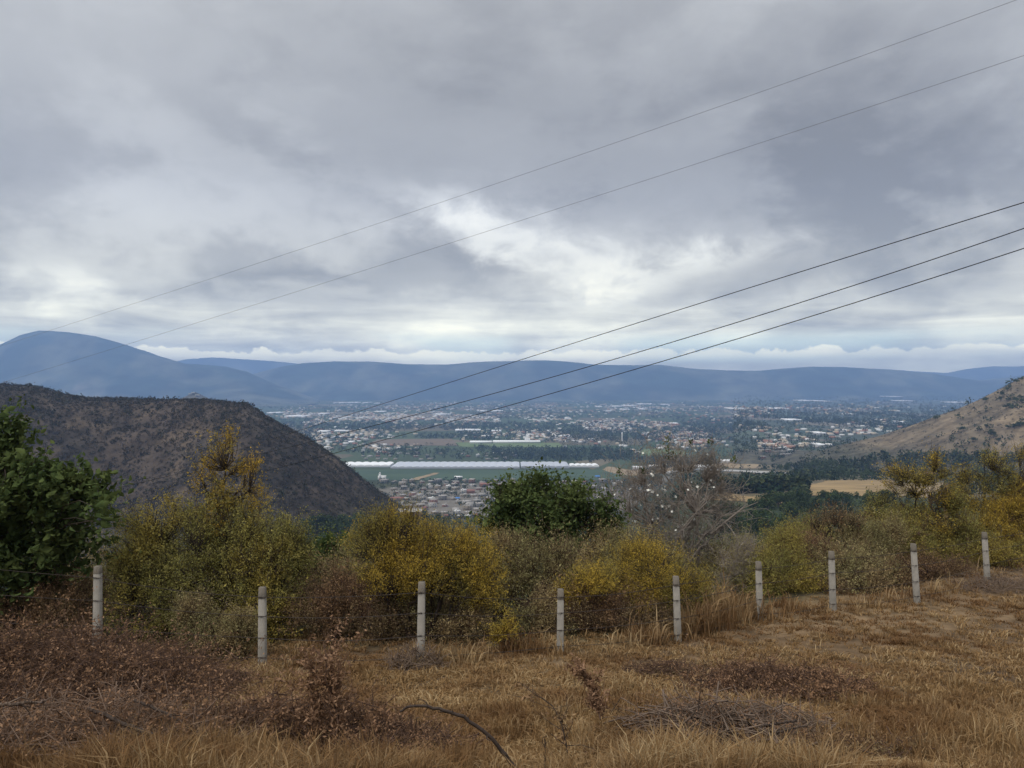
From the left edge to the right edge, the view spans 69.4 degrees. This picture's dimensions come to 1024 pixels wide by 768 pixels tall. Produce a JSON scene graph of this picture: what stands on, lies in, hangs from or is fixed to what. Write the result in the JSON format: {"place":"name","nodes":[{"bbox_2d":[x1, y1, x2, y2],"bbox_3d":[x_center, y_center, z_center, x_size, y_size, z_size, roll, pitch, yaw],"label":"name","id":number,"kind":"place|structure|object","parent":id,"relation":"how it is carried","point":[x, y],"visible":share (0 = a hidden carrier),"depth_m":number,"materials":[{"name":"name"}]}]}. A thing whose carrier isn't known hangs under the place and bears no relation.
{"place":"outdoors","nodes":[
{"label":"outdoors","id":0,"kind":"place"},
{"bbox_2d":[0,331,320,404],"bbox_3d":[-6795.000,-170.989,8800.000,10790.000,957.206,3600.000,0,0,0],"label":"mountain","id":1,"kind":"structure","parent":0,"point":[124,371],"depth_m":8122.67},
{"bbox_2d":[0,385,446,563],"bbox_3d":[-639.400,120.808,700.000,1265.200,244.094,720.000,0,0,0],"label":"hill","id":2,"kind":"structure","parent":0,"point":[112,450],"depth_m":687.15,"materials":[{"name":"stone"}]},
{"bbox_2d":[0,381,453,557],"bbox_3d":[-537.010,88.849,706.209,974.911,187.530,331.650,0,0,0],"label":"hill scrub","id":3,"kind":"object","parent":2,"relation":"on","point":[62,401],"visible":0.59,"depth_m":710.41,"materials":[{"name":"green plant"}]},
{"bbox_2d":[178,357,296,373],"bbox_3d":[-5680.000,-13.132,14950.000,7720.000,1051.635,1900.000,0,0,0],"label":"mountain","id":4,"kind":"structure","parent":0,"point":[253,366],"depth_m":14795.70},
{"bbox_2d":[366,439,458,445],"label":"field","id":5,"kind":"structure","parent":0,"point":[424,442],"depth_m":2522.10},
{"bbox_2d":[355,468,633,479],"bbox_3d":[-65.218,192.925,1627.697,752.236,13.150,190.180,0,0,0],"label":"field","id":6,"kind":"structure","parent":0,"point":[441,474],"depth_m":1630.30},
{"bbox_2d":[2,0,1014,345],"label":"power cable","id":7,"kind":"object","parent":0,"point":[546,166],"visible":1,"depth_m":100.18,"materials":[{"name":"metal"}]},
{"bbox_2d":[455,442,562,446],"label":"field","id":8,"kind":"structure","parent":0,"point":[465,444],"depth_m":2437.50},
{"bbox_2d":[0,565,1023,767],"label":"dry grass","id":9,"kind":"structure","parent":0,"point":[210,751],"depth_m":7.00,"materials":[{"name":"plant"}]},
{"bbox_2d":[0,0,1023,372],"label":"sky","id":10,"kind":"structure","parent":0,"point":[149,148],"materials":[{"name":"grey"}]},
{"bbox_2d":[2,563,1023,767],"bbox_3d":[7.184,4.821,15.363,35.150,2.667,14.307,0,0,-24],"label":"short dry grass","id":11,"kind":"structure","parent":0,"point":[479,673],"depth_m":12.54,"materials":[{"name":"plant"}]},
{"bbox_2d":[2,400,1023,752],"bbox_3d":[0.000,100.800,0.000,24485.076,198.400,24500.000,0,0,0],"label":"ground","id":12,"kind":"structure","parent":0,"point":[604,464],"depth_m":1363.24,"materials":[{"name":"plant"}]},
{"bbox_2d":[0,556,122,644],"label":"bush","id":13,"kind":"object","parent":12,"relation":"on","point":[45,601],"visible":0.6,"depth_m":14.14,"materials":[{"name":"brown plant"}]},
{"bbox_2d":[0,527,137,639],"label":"bush","id":14,"kind":"object","parent":12,"relation":"on","point":[19,599],"visible":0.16,"depth_m":15.35,"materials":[{"name":"grey plant"}]},
{"bbox_2d":[0,394,145,618],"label":"tree","id":15,"kind":"object","parent":12,"relation":"on","point":[37,495],"visible":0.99,"depth_m":14.06,"materials":[{"name":"green plant"}]},
{"bbox_2d":[91,565,103,653],"bbox_3d":[-7.451,4.276,13.300,0.155,2.002,0.148,0,0,0],"label":"fence post","id":16,"kind":"object","parent":12,"relation":"on","point":[97,593],"visible":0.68,"depth_m":13.24,"materials":[{"name":"concrete"}]},
{"bbox_2d":[0,557,1021,641],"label":"barbed wire","id":17,"kind":"object","parent":16,"relation":"attached to","point":[513,634],"visible":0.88,"depth_m":13.76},
{"bbox_2d":[0,533,1023,599],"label":"barbed wire","id":18,"kind":"object","parent":16,"relation":"attached to","point":[470,597],"visible":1,"depth_m":13.30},
{"bbox_2d":[0,531,1023,610],"bbox_3d":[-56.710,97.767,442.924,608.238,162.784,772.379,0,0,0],"label":"barbed wire","id":19,"kind":"object","parent":16,"relation":"attached to","point":[539,580],"depth_m":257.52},
{"bbox_2d":[2,544,1023,617],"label":"barbed wire","id":20,"kind":"object","parent":16,"relation":"attached to","point":[484,615],"visible":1,"depth_m":13.34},
{"bbox_2d":[10,569,1022,660],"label":"barbed wire","id":21,"kind":"object","parent":16,"relation":"attached to","point":[594,644],"visible":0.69,"depth_m":14.24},
{"bbox_2d":[45,517,225,621],"bbox_3d":[-9.873,4.880,19.198,5.362,2.848,5.624,0,0,-39],"label":"bush","id":22,"kind":"object","parent":12,"relation":"on","point":[103,557],"visible":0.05,"depth_m":18.95,"materials":[{"name":"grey plant"}]},
{"bbox_2d":[0,586,296,712],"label":"brush pile","id":23,"kind":"object","parent":12,"relation":"on","point":[68,659],"visible":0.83,"depth_m":10.85,"materials":[{"name":"orange plant"}]},
{"bbox_2d":[0,635,320,767],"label":"brush pile","id":24,"kind":"object","parent":12,"relation":"on","point":[72,718],"visible":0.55,"depth_m":7.69,"materials":[{"name":"orange plant"}]},
{"bbox_2d":[0,685,67,722],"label":"branch","id":25,"kind":"object","parent":24,"relation":"on","point":[20,703],"visible":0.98,"depth_m":7.37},
{"bbox_2d":[87,707,153,735],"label":"branch","id":26,"kind":"object","parent":24,"relation":"on","point":[114,719],"visible":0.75,"depth_m":7.43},
{"bbox_2d":[85,472,332,644],"bbox_3d":[-6.175,3.607,15.474,5.442,3.573,3.547,0,0,0],"label":"bush","id":27,"kind":"object","parent":12,"relation":"on","point":[160,554],"visible":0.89,"depth_m":15.12,"materials":[{"name":"green plant"}]},
{"bbox_2d":[155,570,276,663],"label":"bush","id":28,"kind":"object","parent":12,"relation":"on","point":[243,626],"visible":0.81,"depth_m":13.55,"materials":[{"name":"green plant"}]},
{"bbox_2d":[159,420,274,619],"bbox_3d":[-6.325,3.085,16.058,2.660,4.709,1.611,0,0,0],"label":"tree","id":29,"kind":"object","parent":12,"relation":"on","point":[223,464],"visible":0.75,"depth_m":16.08,"materials":[{"name":"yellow plant"}]},
{"bbox_2d":[257,586,266,663],"bbox_3d":[-4.421,4.424,13.100,0.148,1.649,0.148,0,0,0],"label":"fence post","id":30,"kind":"object","parent":12,"relation":"on","point":[262,621],"visible":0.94,"depth_m":13.04,"materials":[{"name":"concrete"}]},
{"bbox_2d":[114,648,456,753],"bbox_3d":[-2.674,3.779,8.455,4.162,1.362,2.591,0,0,0],"label":"brush pile","id":31,"kind":"object","parent":12,"relation":"on","point":[284,716],"visible":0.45,"depth_m":8.21,"materials":[{"name":"brown plant"}]},
{"bbox_2d":[247,543,356,617],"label":"bush","id":32,"kind":"object","parent":12,"relation":"on","point":[304,586],"visible":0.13,"depth_m":17.69,"materials":[{"name":"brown plant"}]},
{"bbox_2d":[264,634,352,735],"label":"weed","id":33,"kind":"object","parent":12,"relation":"on","point":[316,713],"visible":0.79,"depth_m":7.94,"materials":[{"name":"orange plant"}]},
{"bbox_2d":[272,610,366,741],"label":"weed","id":34,"kind":"object","parent":12,"relation":"on","point":[333,683],"visible":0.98,"depth_m":7.94,"materials":[{"name":"orange plant"}]},
{"bbox_2d":[297,521,367,584],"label":"bush","id":35,"kind":"object","parent":12,"relation":"on","point":[323,541],"visible":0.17,"depth_m":18.80,"materials":[{"name":"green plant"}]},
{"bbox_2d":[272,543,433,647],"bbox_3d":[-3.397,4.385,15.285,3.710,2.088,2.600,0,0,0],"label":"bush","id":36,"kind":"object","parent":12,"relation":"on","point":[324,609],"visible":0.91,"depth_m":15.01,"materials":[{"name":"brown plant"}]},
{"bbox_2d":[311,534,401,623],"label":"bush","id":37,"kind":"object","parent":12,"relation":"on","point":[342,562],"visible":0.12,"depth_m":16.68,"materials":[{"name":"grey plant"}]},
{"bbox_2d":[346,462,393,466],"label":"greenhouse","id":38,"kind":"object","parent":12,"relation":"on","point":[371,464],"visible":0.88,"depth_m":1785.24,"materials":[{"name":"white plastic"}]},
{"bbox_2d":[296,703,488,754],"bbox_3d":[-1.252,3.851,8.001,2.113,0.806,1.578,0,0,-24],"label":"brush pile","id":39,"kind":"object","parent":12,"relation":"on","point":[428,731],"visible":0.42,"depth_m":7.96,"materials":[{"name":"orange plant"}]},
{"bbox_2d":[372,629,451,672],"bbox_3d":[-1.633,4.773,12.864,1.494,1.180,1.275,0,0,-38],"label":"brush pile","id":40,"kind":"object","parent":12,"relation":"on","point":[408,658],"visible":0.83,"depth_m":12.73,"materials":[{"name":"brown plant"}]},
{"bbox_2d":[416,581,425,661],"bbox_3d":[-1.596,4.349,13.000,0.164,1.735,0.148,0,0,0],"label":"fence post","id":41,"kind":"object","parent":12,"relation":"on","point":[420,616],"visible":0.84,"depth_m":12.94,"materials":[{"name":"concrete"}]},
{"bbox_2d":[327,486,516,639],"bbox_3d":[-1.835,3.743,15.139,3.864,3.275,2.458,0,0,-21],"label":"bush","id":42,"kind":"object","parent":12,"relation":"on","point":[461,552],"visible":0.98,"depth_m":14.96,"materials":[{"name":"yellow plant"}]},
{"bbox_2d":[349,569,509,646],"bbox_3d":[-1.756,4.443,15.549,3.462,1.906,2.455,0,0,24],"label":"bush","id":43,"kind":"object","parent":12,"relation":"on","point":[460,625],"visible":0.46,"depth_m":15.12,"materials":[{"name":"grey plant"}]},
{"bbox_2d":[390,461,519,468],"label":"greenhouse","id":44,"kind":"object","parent":12,"relation":"on","point":[451,465],"visible":1,"depth_m":1764.33,"materials":[{"name":"plastic"}]},
{"bbox_2d":[400,699,516,767],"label":"branch","id":45,"kind":"object","parent":12,"relation":"on","point":[486,734],"visible":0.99,"depth_m":6.59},
{"bbox_2d":[451,525,541,618],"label":"bush","id":46,"kind":"object","parent":12,"relation":"on","point":[497,611],"visible":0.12,"depth_m":17.27,"materials":[{"name":"green plant"}]},
{"bbox_2d":[478,600,523,649],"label":"bush","id":47,"kind":"object","parent":12,"relation":"on","point":[496,628],"visible":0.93,"depth_m":14.16,"materials":[{"name":"yellow plant"}]},
{"bbox_2d":[476,504,588,638],"bbox_3d":[0.450,4.148,16.392,3.136,2.830,3.605,0,0,0],"label":"bush","id":48,"kind":"object","parent":12,"relation":"on","point":[526,572],"visible":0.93,"depth_m":16.63,"materials":[{"name":"green plant"}]},
{"bbox_2d":[520,461,569,467],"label":"greenhouse","id":49,"kind":"object","parent":12,"relation":"on","point":[550,464],"visible":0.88,"depth_m":1784.08,"materials":[{"name":"plastic"}]},
{"bbox_2d":[461,448,631,592],"bbox_3d":[1.102,4.240,20.971,5.114,4.813,2.904,0,0,-10],"label":"tree","id":50,"kind":"object","parent":12,"relation":"on","point":[515,502],"visible":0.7,"depth_m":20.78,"materials":[{"name":"green plant"}]},
{"bbox_2d":[505,669,598,758],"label":"weed","id":51,"kind":"object","parent":12,"relation":"on","point":[561,719],"visible":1,"depth_m":7.18,"materials":[{"name":"brown plant"}]},
{"bbox_2d":[507,550,599,620],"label":"bush","id":52,"kind":"object","parent":12,"relation":"on","point":[559,580],"visible":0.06,"depth_m":17.33,"materials":[{"name":"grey plant"}]},
{"bbox_2d":[556,588,564,650],"bbox_3d":[0.929,4.662,14.200,0.156,1.448,0.148,0,0,0],"label":"fence post","id":53,"kind":"object","parent":12,"relation":"on","point":[560,611],"visible":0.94,"depth_m":14.14,"materials":[{"name":"concrete"}]},
{"bbox_2d":[560,650,610,719],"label":"weed","id":54,"kind":"object","parent":12,"relation":"on","point":[593,698],"visible":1,"depth_m":8.25,"materials":[{"name":"orange plant"}]},
{"bbox_2d":[548,547,627,630],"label":"bush","id":55,"kind":"object","parent":12,"relation":"on","point":[588,574],"visible":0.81,"depth_m":15.71,"materials":[{"name":"yellow plant"}]},
{"bbox_2d":[266,400,945,474],"bbox_3d":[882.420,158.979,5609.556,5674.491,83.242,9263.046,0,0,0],"label":"distant houses","id":56,"kind":"structure","parent":12,"relation":"on","point":[398,415],"depth_m":3627.37,"materials":[{"name":"concrete"}]},
{"bbox_2d":[551,566,687,632],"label":"bush","id":57,"kind":"object","parent":12,"relation":"on","point":[615,617],"visible":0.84,"depth_m":15.70,"materials":[{"name":"brown plant"}]},
{"bbox_2d":[549,509,692,601],"bbox_3d":[3.142,4.804,20.125,4.305,2.573,3.363,0,0,-40],"label":"bush","id":58,"kind":"object","parent":12,"relation":"on","point":[601,544],"visible":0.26,"depth_m":19.99,"materials":[{"name":"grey plant"}]},
{"bbox_2d":[251,378,1023,535],"bbox_3d":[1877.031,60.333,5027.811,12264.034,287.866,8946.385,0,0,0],"label":"distant trees","id":59,"kind":"object","parent":12,"relation":"on","point":[790,480],"visible":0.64,"depth_m":2220.19,"materials":[{"name":"green plant"}]},
{"bbox_2d":[610,651,711,677],"bbox_3d":[2.549,4.801,12.584,1.846,0.554,1.170,0,0,0],"label":"stick pile","id":60,"kind":"object","parent":12,"relation":"on","point":[664,666],"visible":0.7,"depth_m":12.48,"materials":[{"name":"brown plant"}]},
{"bbox_2d":[582,515,753,626],"bbox_3d":[3.278,4.330,16.788,4.629,2.389,2.769,0,0,0],"label":"bush","id":61,"kind":"object","parent":12,"relation":"on","point":[652,567],"visible":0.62,"depth_m":16.66,"materials":[{"name":"yellow plant"}]},
{"bbox_2d":[321,690,1023,767],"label":"long dry grass","id":62,"kind":"structure","parent":12,"relation":"on","point":[571,761],"depth_m":7.44,"materials":[{"name":"plant"}]},
{"bbox_2d":[672,576,681,641],"bbox_3d":[3.349,4.686,15.000,0.190,1.572,0.148,0,0,0],"label":"fence post","id":63,"kind":"object","parent":12,"relation":"on","point":[676,612],"visible":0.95,"depth_m":14.94,"materials":[{"name":"concrete"}]},
{"bbox_2d":[587,421,772,583],"bbox_3d":[4.941,3.819,22.620,5.778,5.414,3.690,0,0,22],"label":"flowering tree","id":64,"kind":"object","parent":12,"relation":"on","point":[692,502],"visible":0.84,"depth_m":22.34,"materials":[{"name":"grey plant"}]},
{"bbox_2d":[687,642,722,712],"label":"weed","id":65,"kind":"object","parent":12,"relation":"on","point":[700,680],"visible":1,"depth_m":8.30,"materials":[{"name":"brown plant"}]},
{"bbox_2d":[680,525,750,587],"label":"bush","id":66,"kind":"object","parent":12,"relation":"on","point":[704,563],"visible":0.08,"depth_m":24.89,"materials":[{"name":"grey plant"}]},
{"bbox_2d":[587,634,879,751],"bbox_3d":[2.621,3.970,8.761,3.181,1.616,2.722,0,0,-30],"label":"stick pile","id":67,"kind":"object","parent":12,"relation":"on","point":[714,715],"visible":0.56,"depth_m":8.72,"materials":[{"name":"orange plant"}]},
{"bbox_2d":[705,522,763,594],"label":"bush","id":68,"kind":"object","parent":12,"relation":"on","point":[737,568],"visible":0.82,"depth_m":20.02,"materials":[{"name":"grey plant"}]},
{"bbox_2d":[697,524,775,589],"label":"bush","id":69,"kind":"object","parent":12,"relation":"on","point":[714,567],"visible":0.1,"depth_m":22.00,"materials":[{"name":"grey plant"}]},
{"bbox_2d":[736,518,765,535],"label":"tree","id":70,"kind":"object","parent":12,"relation":"on","point":[755,527],"visible":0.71,"depth_m":366.73,"materials":[{"name":"green plant"}]},
{"bbox_2d":[745,495,769,508],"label":"tree","id":71,"kind":"object","parent":12,"relation":"on","point":[750,501],"visible":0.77,"depth_m":473.50,"materials":[{"name":"green plant"}]},
{"bbox_2d":[755,561,763,620],"bbox_3d":[5.619,4.824,16.800,0.182,1.578,0.148,0,0,0],"label":"fence post","id":72,"kind":"object","parent":12,"relation":"on","point":[758,565],"visible":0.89,"depth_m":16.74,"materials":[{"name":"concrete"}]},
{"bbox_2d":[719,515,828,597],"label":"bush","id":73,"kind":"object","parent":12,"relation":"on","point":[782,556],"visible":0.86,"depth_m":19.84,"materials":[{"name":"green plant"}]},
{"bbox_2d":[666,646,888,703],"bbox_3d":[4.139,4.644,11.608,3.532,0.910,2.008,0,0,0],"label":"brush pile","id":74,"kind":"object","parent":12,"relation":"on","point":[731,675],"visible":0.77,"depth_m":11.34,"materials":[{"name":"brown plant"}]},
{"bbox_2d":[783,501,809,524],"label":"tree","id":75,"kind":"object","parent":12,"relation":"on","point":[791,508],"visible":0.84,"depth_m":455.07,"materials":[{"name":"green plant"}]},
{"bbox_2d":[753,508,841,551],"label":"bush","id":76,"kind":"object","parent":12,"relation":"on","point":[799,525],"visible":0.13,"depth_m":25.98,"materials":[{"name":"green plant"}]},
{"bbox_2d":[798,496,824,512],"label":"tree","id":77,"kind":"object","parent":12,"relation":"on","point":[816,502],"visible":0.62,"depth_m":468.90,"materials":[{"name":"green plant"}]},
{"bbox_2d":[791,522,857,593],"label":"bush","id":78,"kind":"object","parent":12,"relation":"on","point":[814,540],"visible":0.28,"depth_m":21.14,"materials":[{"name":"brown plant"}]},
{"bbox_2d":[828,551,836,611],"bbox_3d":[7.666,4.844,17.700,0.185,1.677,0.148,0,0,0],"label":"fence post","id":79,"kind":"object","parent":12,"relation":"on","point":[832,579],"visible":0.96,"depth_m":17.64,"materials":[{"name":"concrete"}]},
{"bbox_2d":[822,490,843,506],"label":"tree","id":80,"kind":"object","parent":12,"relation":"on","point":[834,498],"visible":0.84,"depth_m":497.92,"materials":[{"name":"green plant"}]},
{"bbox_2d":[793,498,882,543],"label":"bush","id":81,"kind":"object","parent":12,"relation":"on","point":[817,522],"visible":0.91,"depth_m":22.92,"materials":[{"name":"green plant"}]},
{"bbox_2d":[757,702,943,760],"bbox_3d":[3.828,3.998,8.199,2.216,0.837,1.479,0,0,0],"label":"brush pile","id":82,"kind":"object","parent":12,"relation":"on","point":[874,742],"visible":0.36,"depth_m":8.14,"materials":[{"name":"brown plant"}]},
{"bbox_2d":[792,523,916,593],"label":"bush","id":83,"kind":"object","parent":12,"relation":"on","point":[877,580],"visible":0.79,"depth_m":20.25,"materials":[{"name":"green plant"}]},
{"bbox_2d":[827,506,926,586],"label":"bush","id":84,"kind":"object","parent":12,"relation":"on","point":[893,531],"visible":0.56,"depth_m":22.29,"materials":[{"name":"green plant"}]},
{"bbox_2d":[852,481,910,522],"bbox_3d":[12.444,4.552,25.014,1.733,2.734,1.625,0,0,-36],"label":"tree","id":85,"kind":"object","parent":12,"relation":"on","point":[878,502],"visible":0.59,"depth_m":24.94,"materials":[{"name":"green plant"}]},
{"bbox_2d":[840,501,952,573],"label":"bush","id":86,"kind":"object","parent":12,"relation":"on","point":[922,541],"visible":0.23,"depth_m":23.26,"materials":[{"name":"green plant"}]},
{"bbox_2d":[870,458,952,528],"bbox_3d":[13.124,4.095,24.472,2.448,3.590,1.978,0,0,0],"label":"tree","id":87,"kind":"object","parent":12,"relation":"on","point":[900,475],"visible":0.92,"depth_m":24.39,"materials":[{"name":"green plant"}]},
{"bbox_2d":[910,543,920,603],"bbox_3d":[10.151,4.895,18.600,0.245,1.758,0.148,0,0,0],"label":"fence post","id":88,"kind":"object","parent":12,"relation":"on","point":[915,575],"visible":0.96,"depth_m":18.54,"materials":[{"name":"concrete"}]},
{"bbox_2d":[866,493,965,560],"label":"bush","id":89,"kind":"object","parent":12,"relation":"on","point":[919,517],"visible":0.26,"depth_m":24.32,"materials":[{"name":"green plant"}]},
{"bbox_2d":[873,539,983,586],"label":"bush","id":90,"kind":"object","parent":12,"relation":"on","point":[934,569],"visible":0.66,"depth_m":21.78,"materials":[{"name":"brown plant"}]},
{"bbox_2d":[911,436,968,544],"bbox_3d":[13.870,3.786,23.983,2.076,4.212,1.588,0,0,0],"label":"tree","id":91,"kind":"object","parent":12,"relation":"on","point":[935,464],"visible":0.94,"depth_m":23.90,"materials":[{"name":"green plant"}]},
{"bbox_2d":[909,482,1022,566],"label":"bush","id":92,"kind":"object","parent":12,"relation":"on","point":[971,533],"visible":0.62,"depth_m":23.54,"materials":[{"name":"green plant"}]},
{"bbox_2d":[945,459,991,538],"bbox_3d":[15.659,4.196,25.461,1.598,3.485,1.591,0,0,42],"label":"tree","id":93,"kind":"object","parent":12,"relation":"on","point":[965,481],"visible":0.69,"depth_m":25.42,"materials":[{"name":"green plant"}]},
{"bbox_2d":[941,567,1023,594],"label":"stick pile","id":94,"kind":"object","parent":12,"relation":"on","point":[1004,580],"visible":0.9,"depth_m":20.42,"materials":[{"name":"brown plant"}]},
{"bbox_2d":[981,532,990,581],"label":"fence post","id":95,"kind":"object","parent":12,"relation":"on","point":[986,569],"visible":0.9,"depth_m":20.94,"materials":[{"name":"concrete"}]},
{"bbox_2d":[957,468,1023,553],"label":"bush","id":96,"kind":"object","parent":12,"relation":"on","point":[995,508],"visible":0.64,"depth_m":24.66,"materials":[{"name":"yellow plant"}]},
{"bbox_2d":[957,439,1023,535],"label":"tree","id":97,"kind":"object","parent":12,"relation":"on","point":[999,472],"visible":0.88,"depth_m":25.39,"materials":[{"name":"green plant"}]},
{"bbox_2d":[959,532,1023,568],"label":"bush","id":98,"kind":"object","parent":12,"relation":"on","point":[1016,555],"visible":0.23,"depth_m":23.55,"materials":[{"name":"green plant"}]},
{"bbox_2d":[990,474,1023,558],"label":"bush","id":99,"kind":"object","parent":12,"relation":"on","point":[1021,531],"visible":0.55,"depth_m":24.76,"materials":[{"name":"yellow plant"}]},
{"bbox_2d":[9,55,1023,380],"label":"power cable","id":100,"kind":"object","parent":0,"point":[629,185],"visible":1,"depth_m":95.31,"materials":[{"name":"metal"}]},
{"bbox_2d":[114,228,1023,488],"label":"power cable","id":101,"kind":"object","parent":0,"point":[656,346],"visible":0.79,"depth_m":51.42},
{"bbox_2d":[116,248,1023,508],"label":"power cable","id":102,"kind":"object","parent":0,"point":[660,361],"visible":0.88,"depth_m":51.70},
{"bbox_2d":[119,202,1023,488],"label":"power cable","id":103,"kind":"object","parent":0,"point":[665,314],"visible":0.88,"depth_m":54.62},
{"bbox_2d":[253,360,1023,400],"bbox_3d":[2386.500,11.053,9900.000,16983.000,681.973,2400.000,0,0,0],"label":"mountain","id":104,"kind":"structure","parent":0,"point":[339,380],"depth_m":9573.12,"materials":[{"name":"blue"}]},
{"bbox_2d":[602,465,722,475],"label":"field","id":105,"kind":"structure","parent":0,"point":[613,469],"depth_m":1666.45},
{"bbox_2d":[381,555,1023,667],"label":"tall dry grass","id":106,"kind":"structure","parent":0,"point":[707,620],"depth_m":15.54,"materials":[{"name":"plant"}]},
{"bbox_2d":[806,480,894,495],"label":"field","id":107,"kind":"structure","parent":0,"point":[853,486],"depth_m":661.95,"materials":[{"name":"beige plant"}]},
{"bbox_2d":[734,377,1023,476],"bbox_3d":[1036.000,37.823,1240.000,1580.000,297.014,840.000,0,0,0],"label":"hill","id":108,"kind":"structure","parent":0,"point":[948,423],"depth_m":1160.74,"materials":[{"name":"soil"}]},
{"bbox_2d":[830,376,1023,476],"bbox_3d":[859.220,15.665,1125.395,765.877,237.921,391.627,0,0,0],"label":"hill scrub","id":109,"kind":"object","parent":108,"relation":"on","point":[932,424],"visible":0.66,"depth_m":1183.84,"materials":[{"name":"green plant"}]},
{"bbox_2d":[888,366,1023,379],"bbox_3d":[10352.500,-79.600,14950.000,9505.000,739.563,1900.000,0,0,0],"label":"mountain","id":110,"kind":"structure","parent":0,"point":[988,373],"depth_m":14753.82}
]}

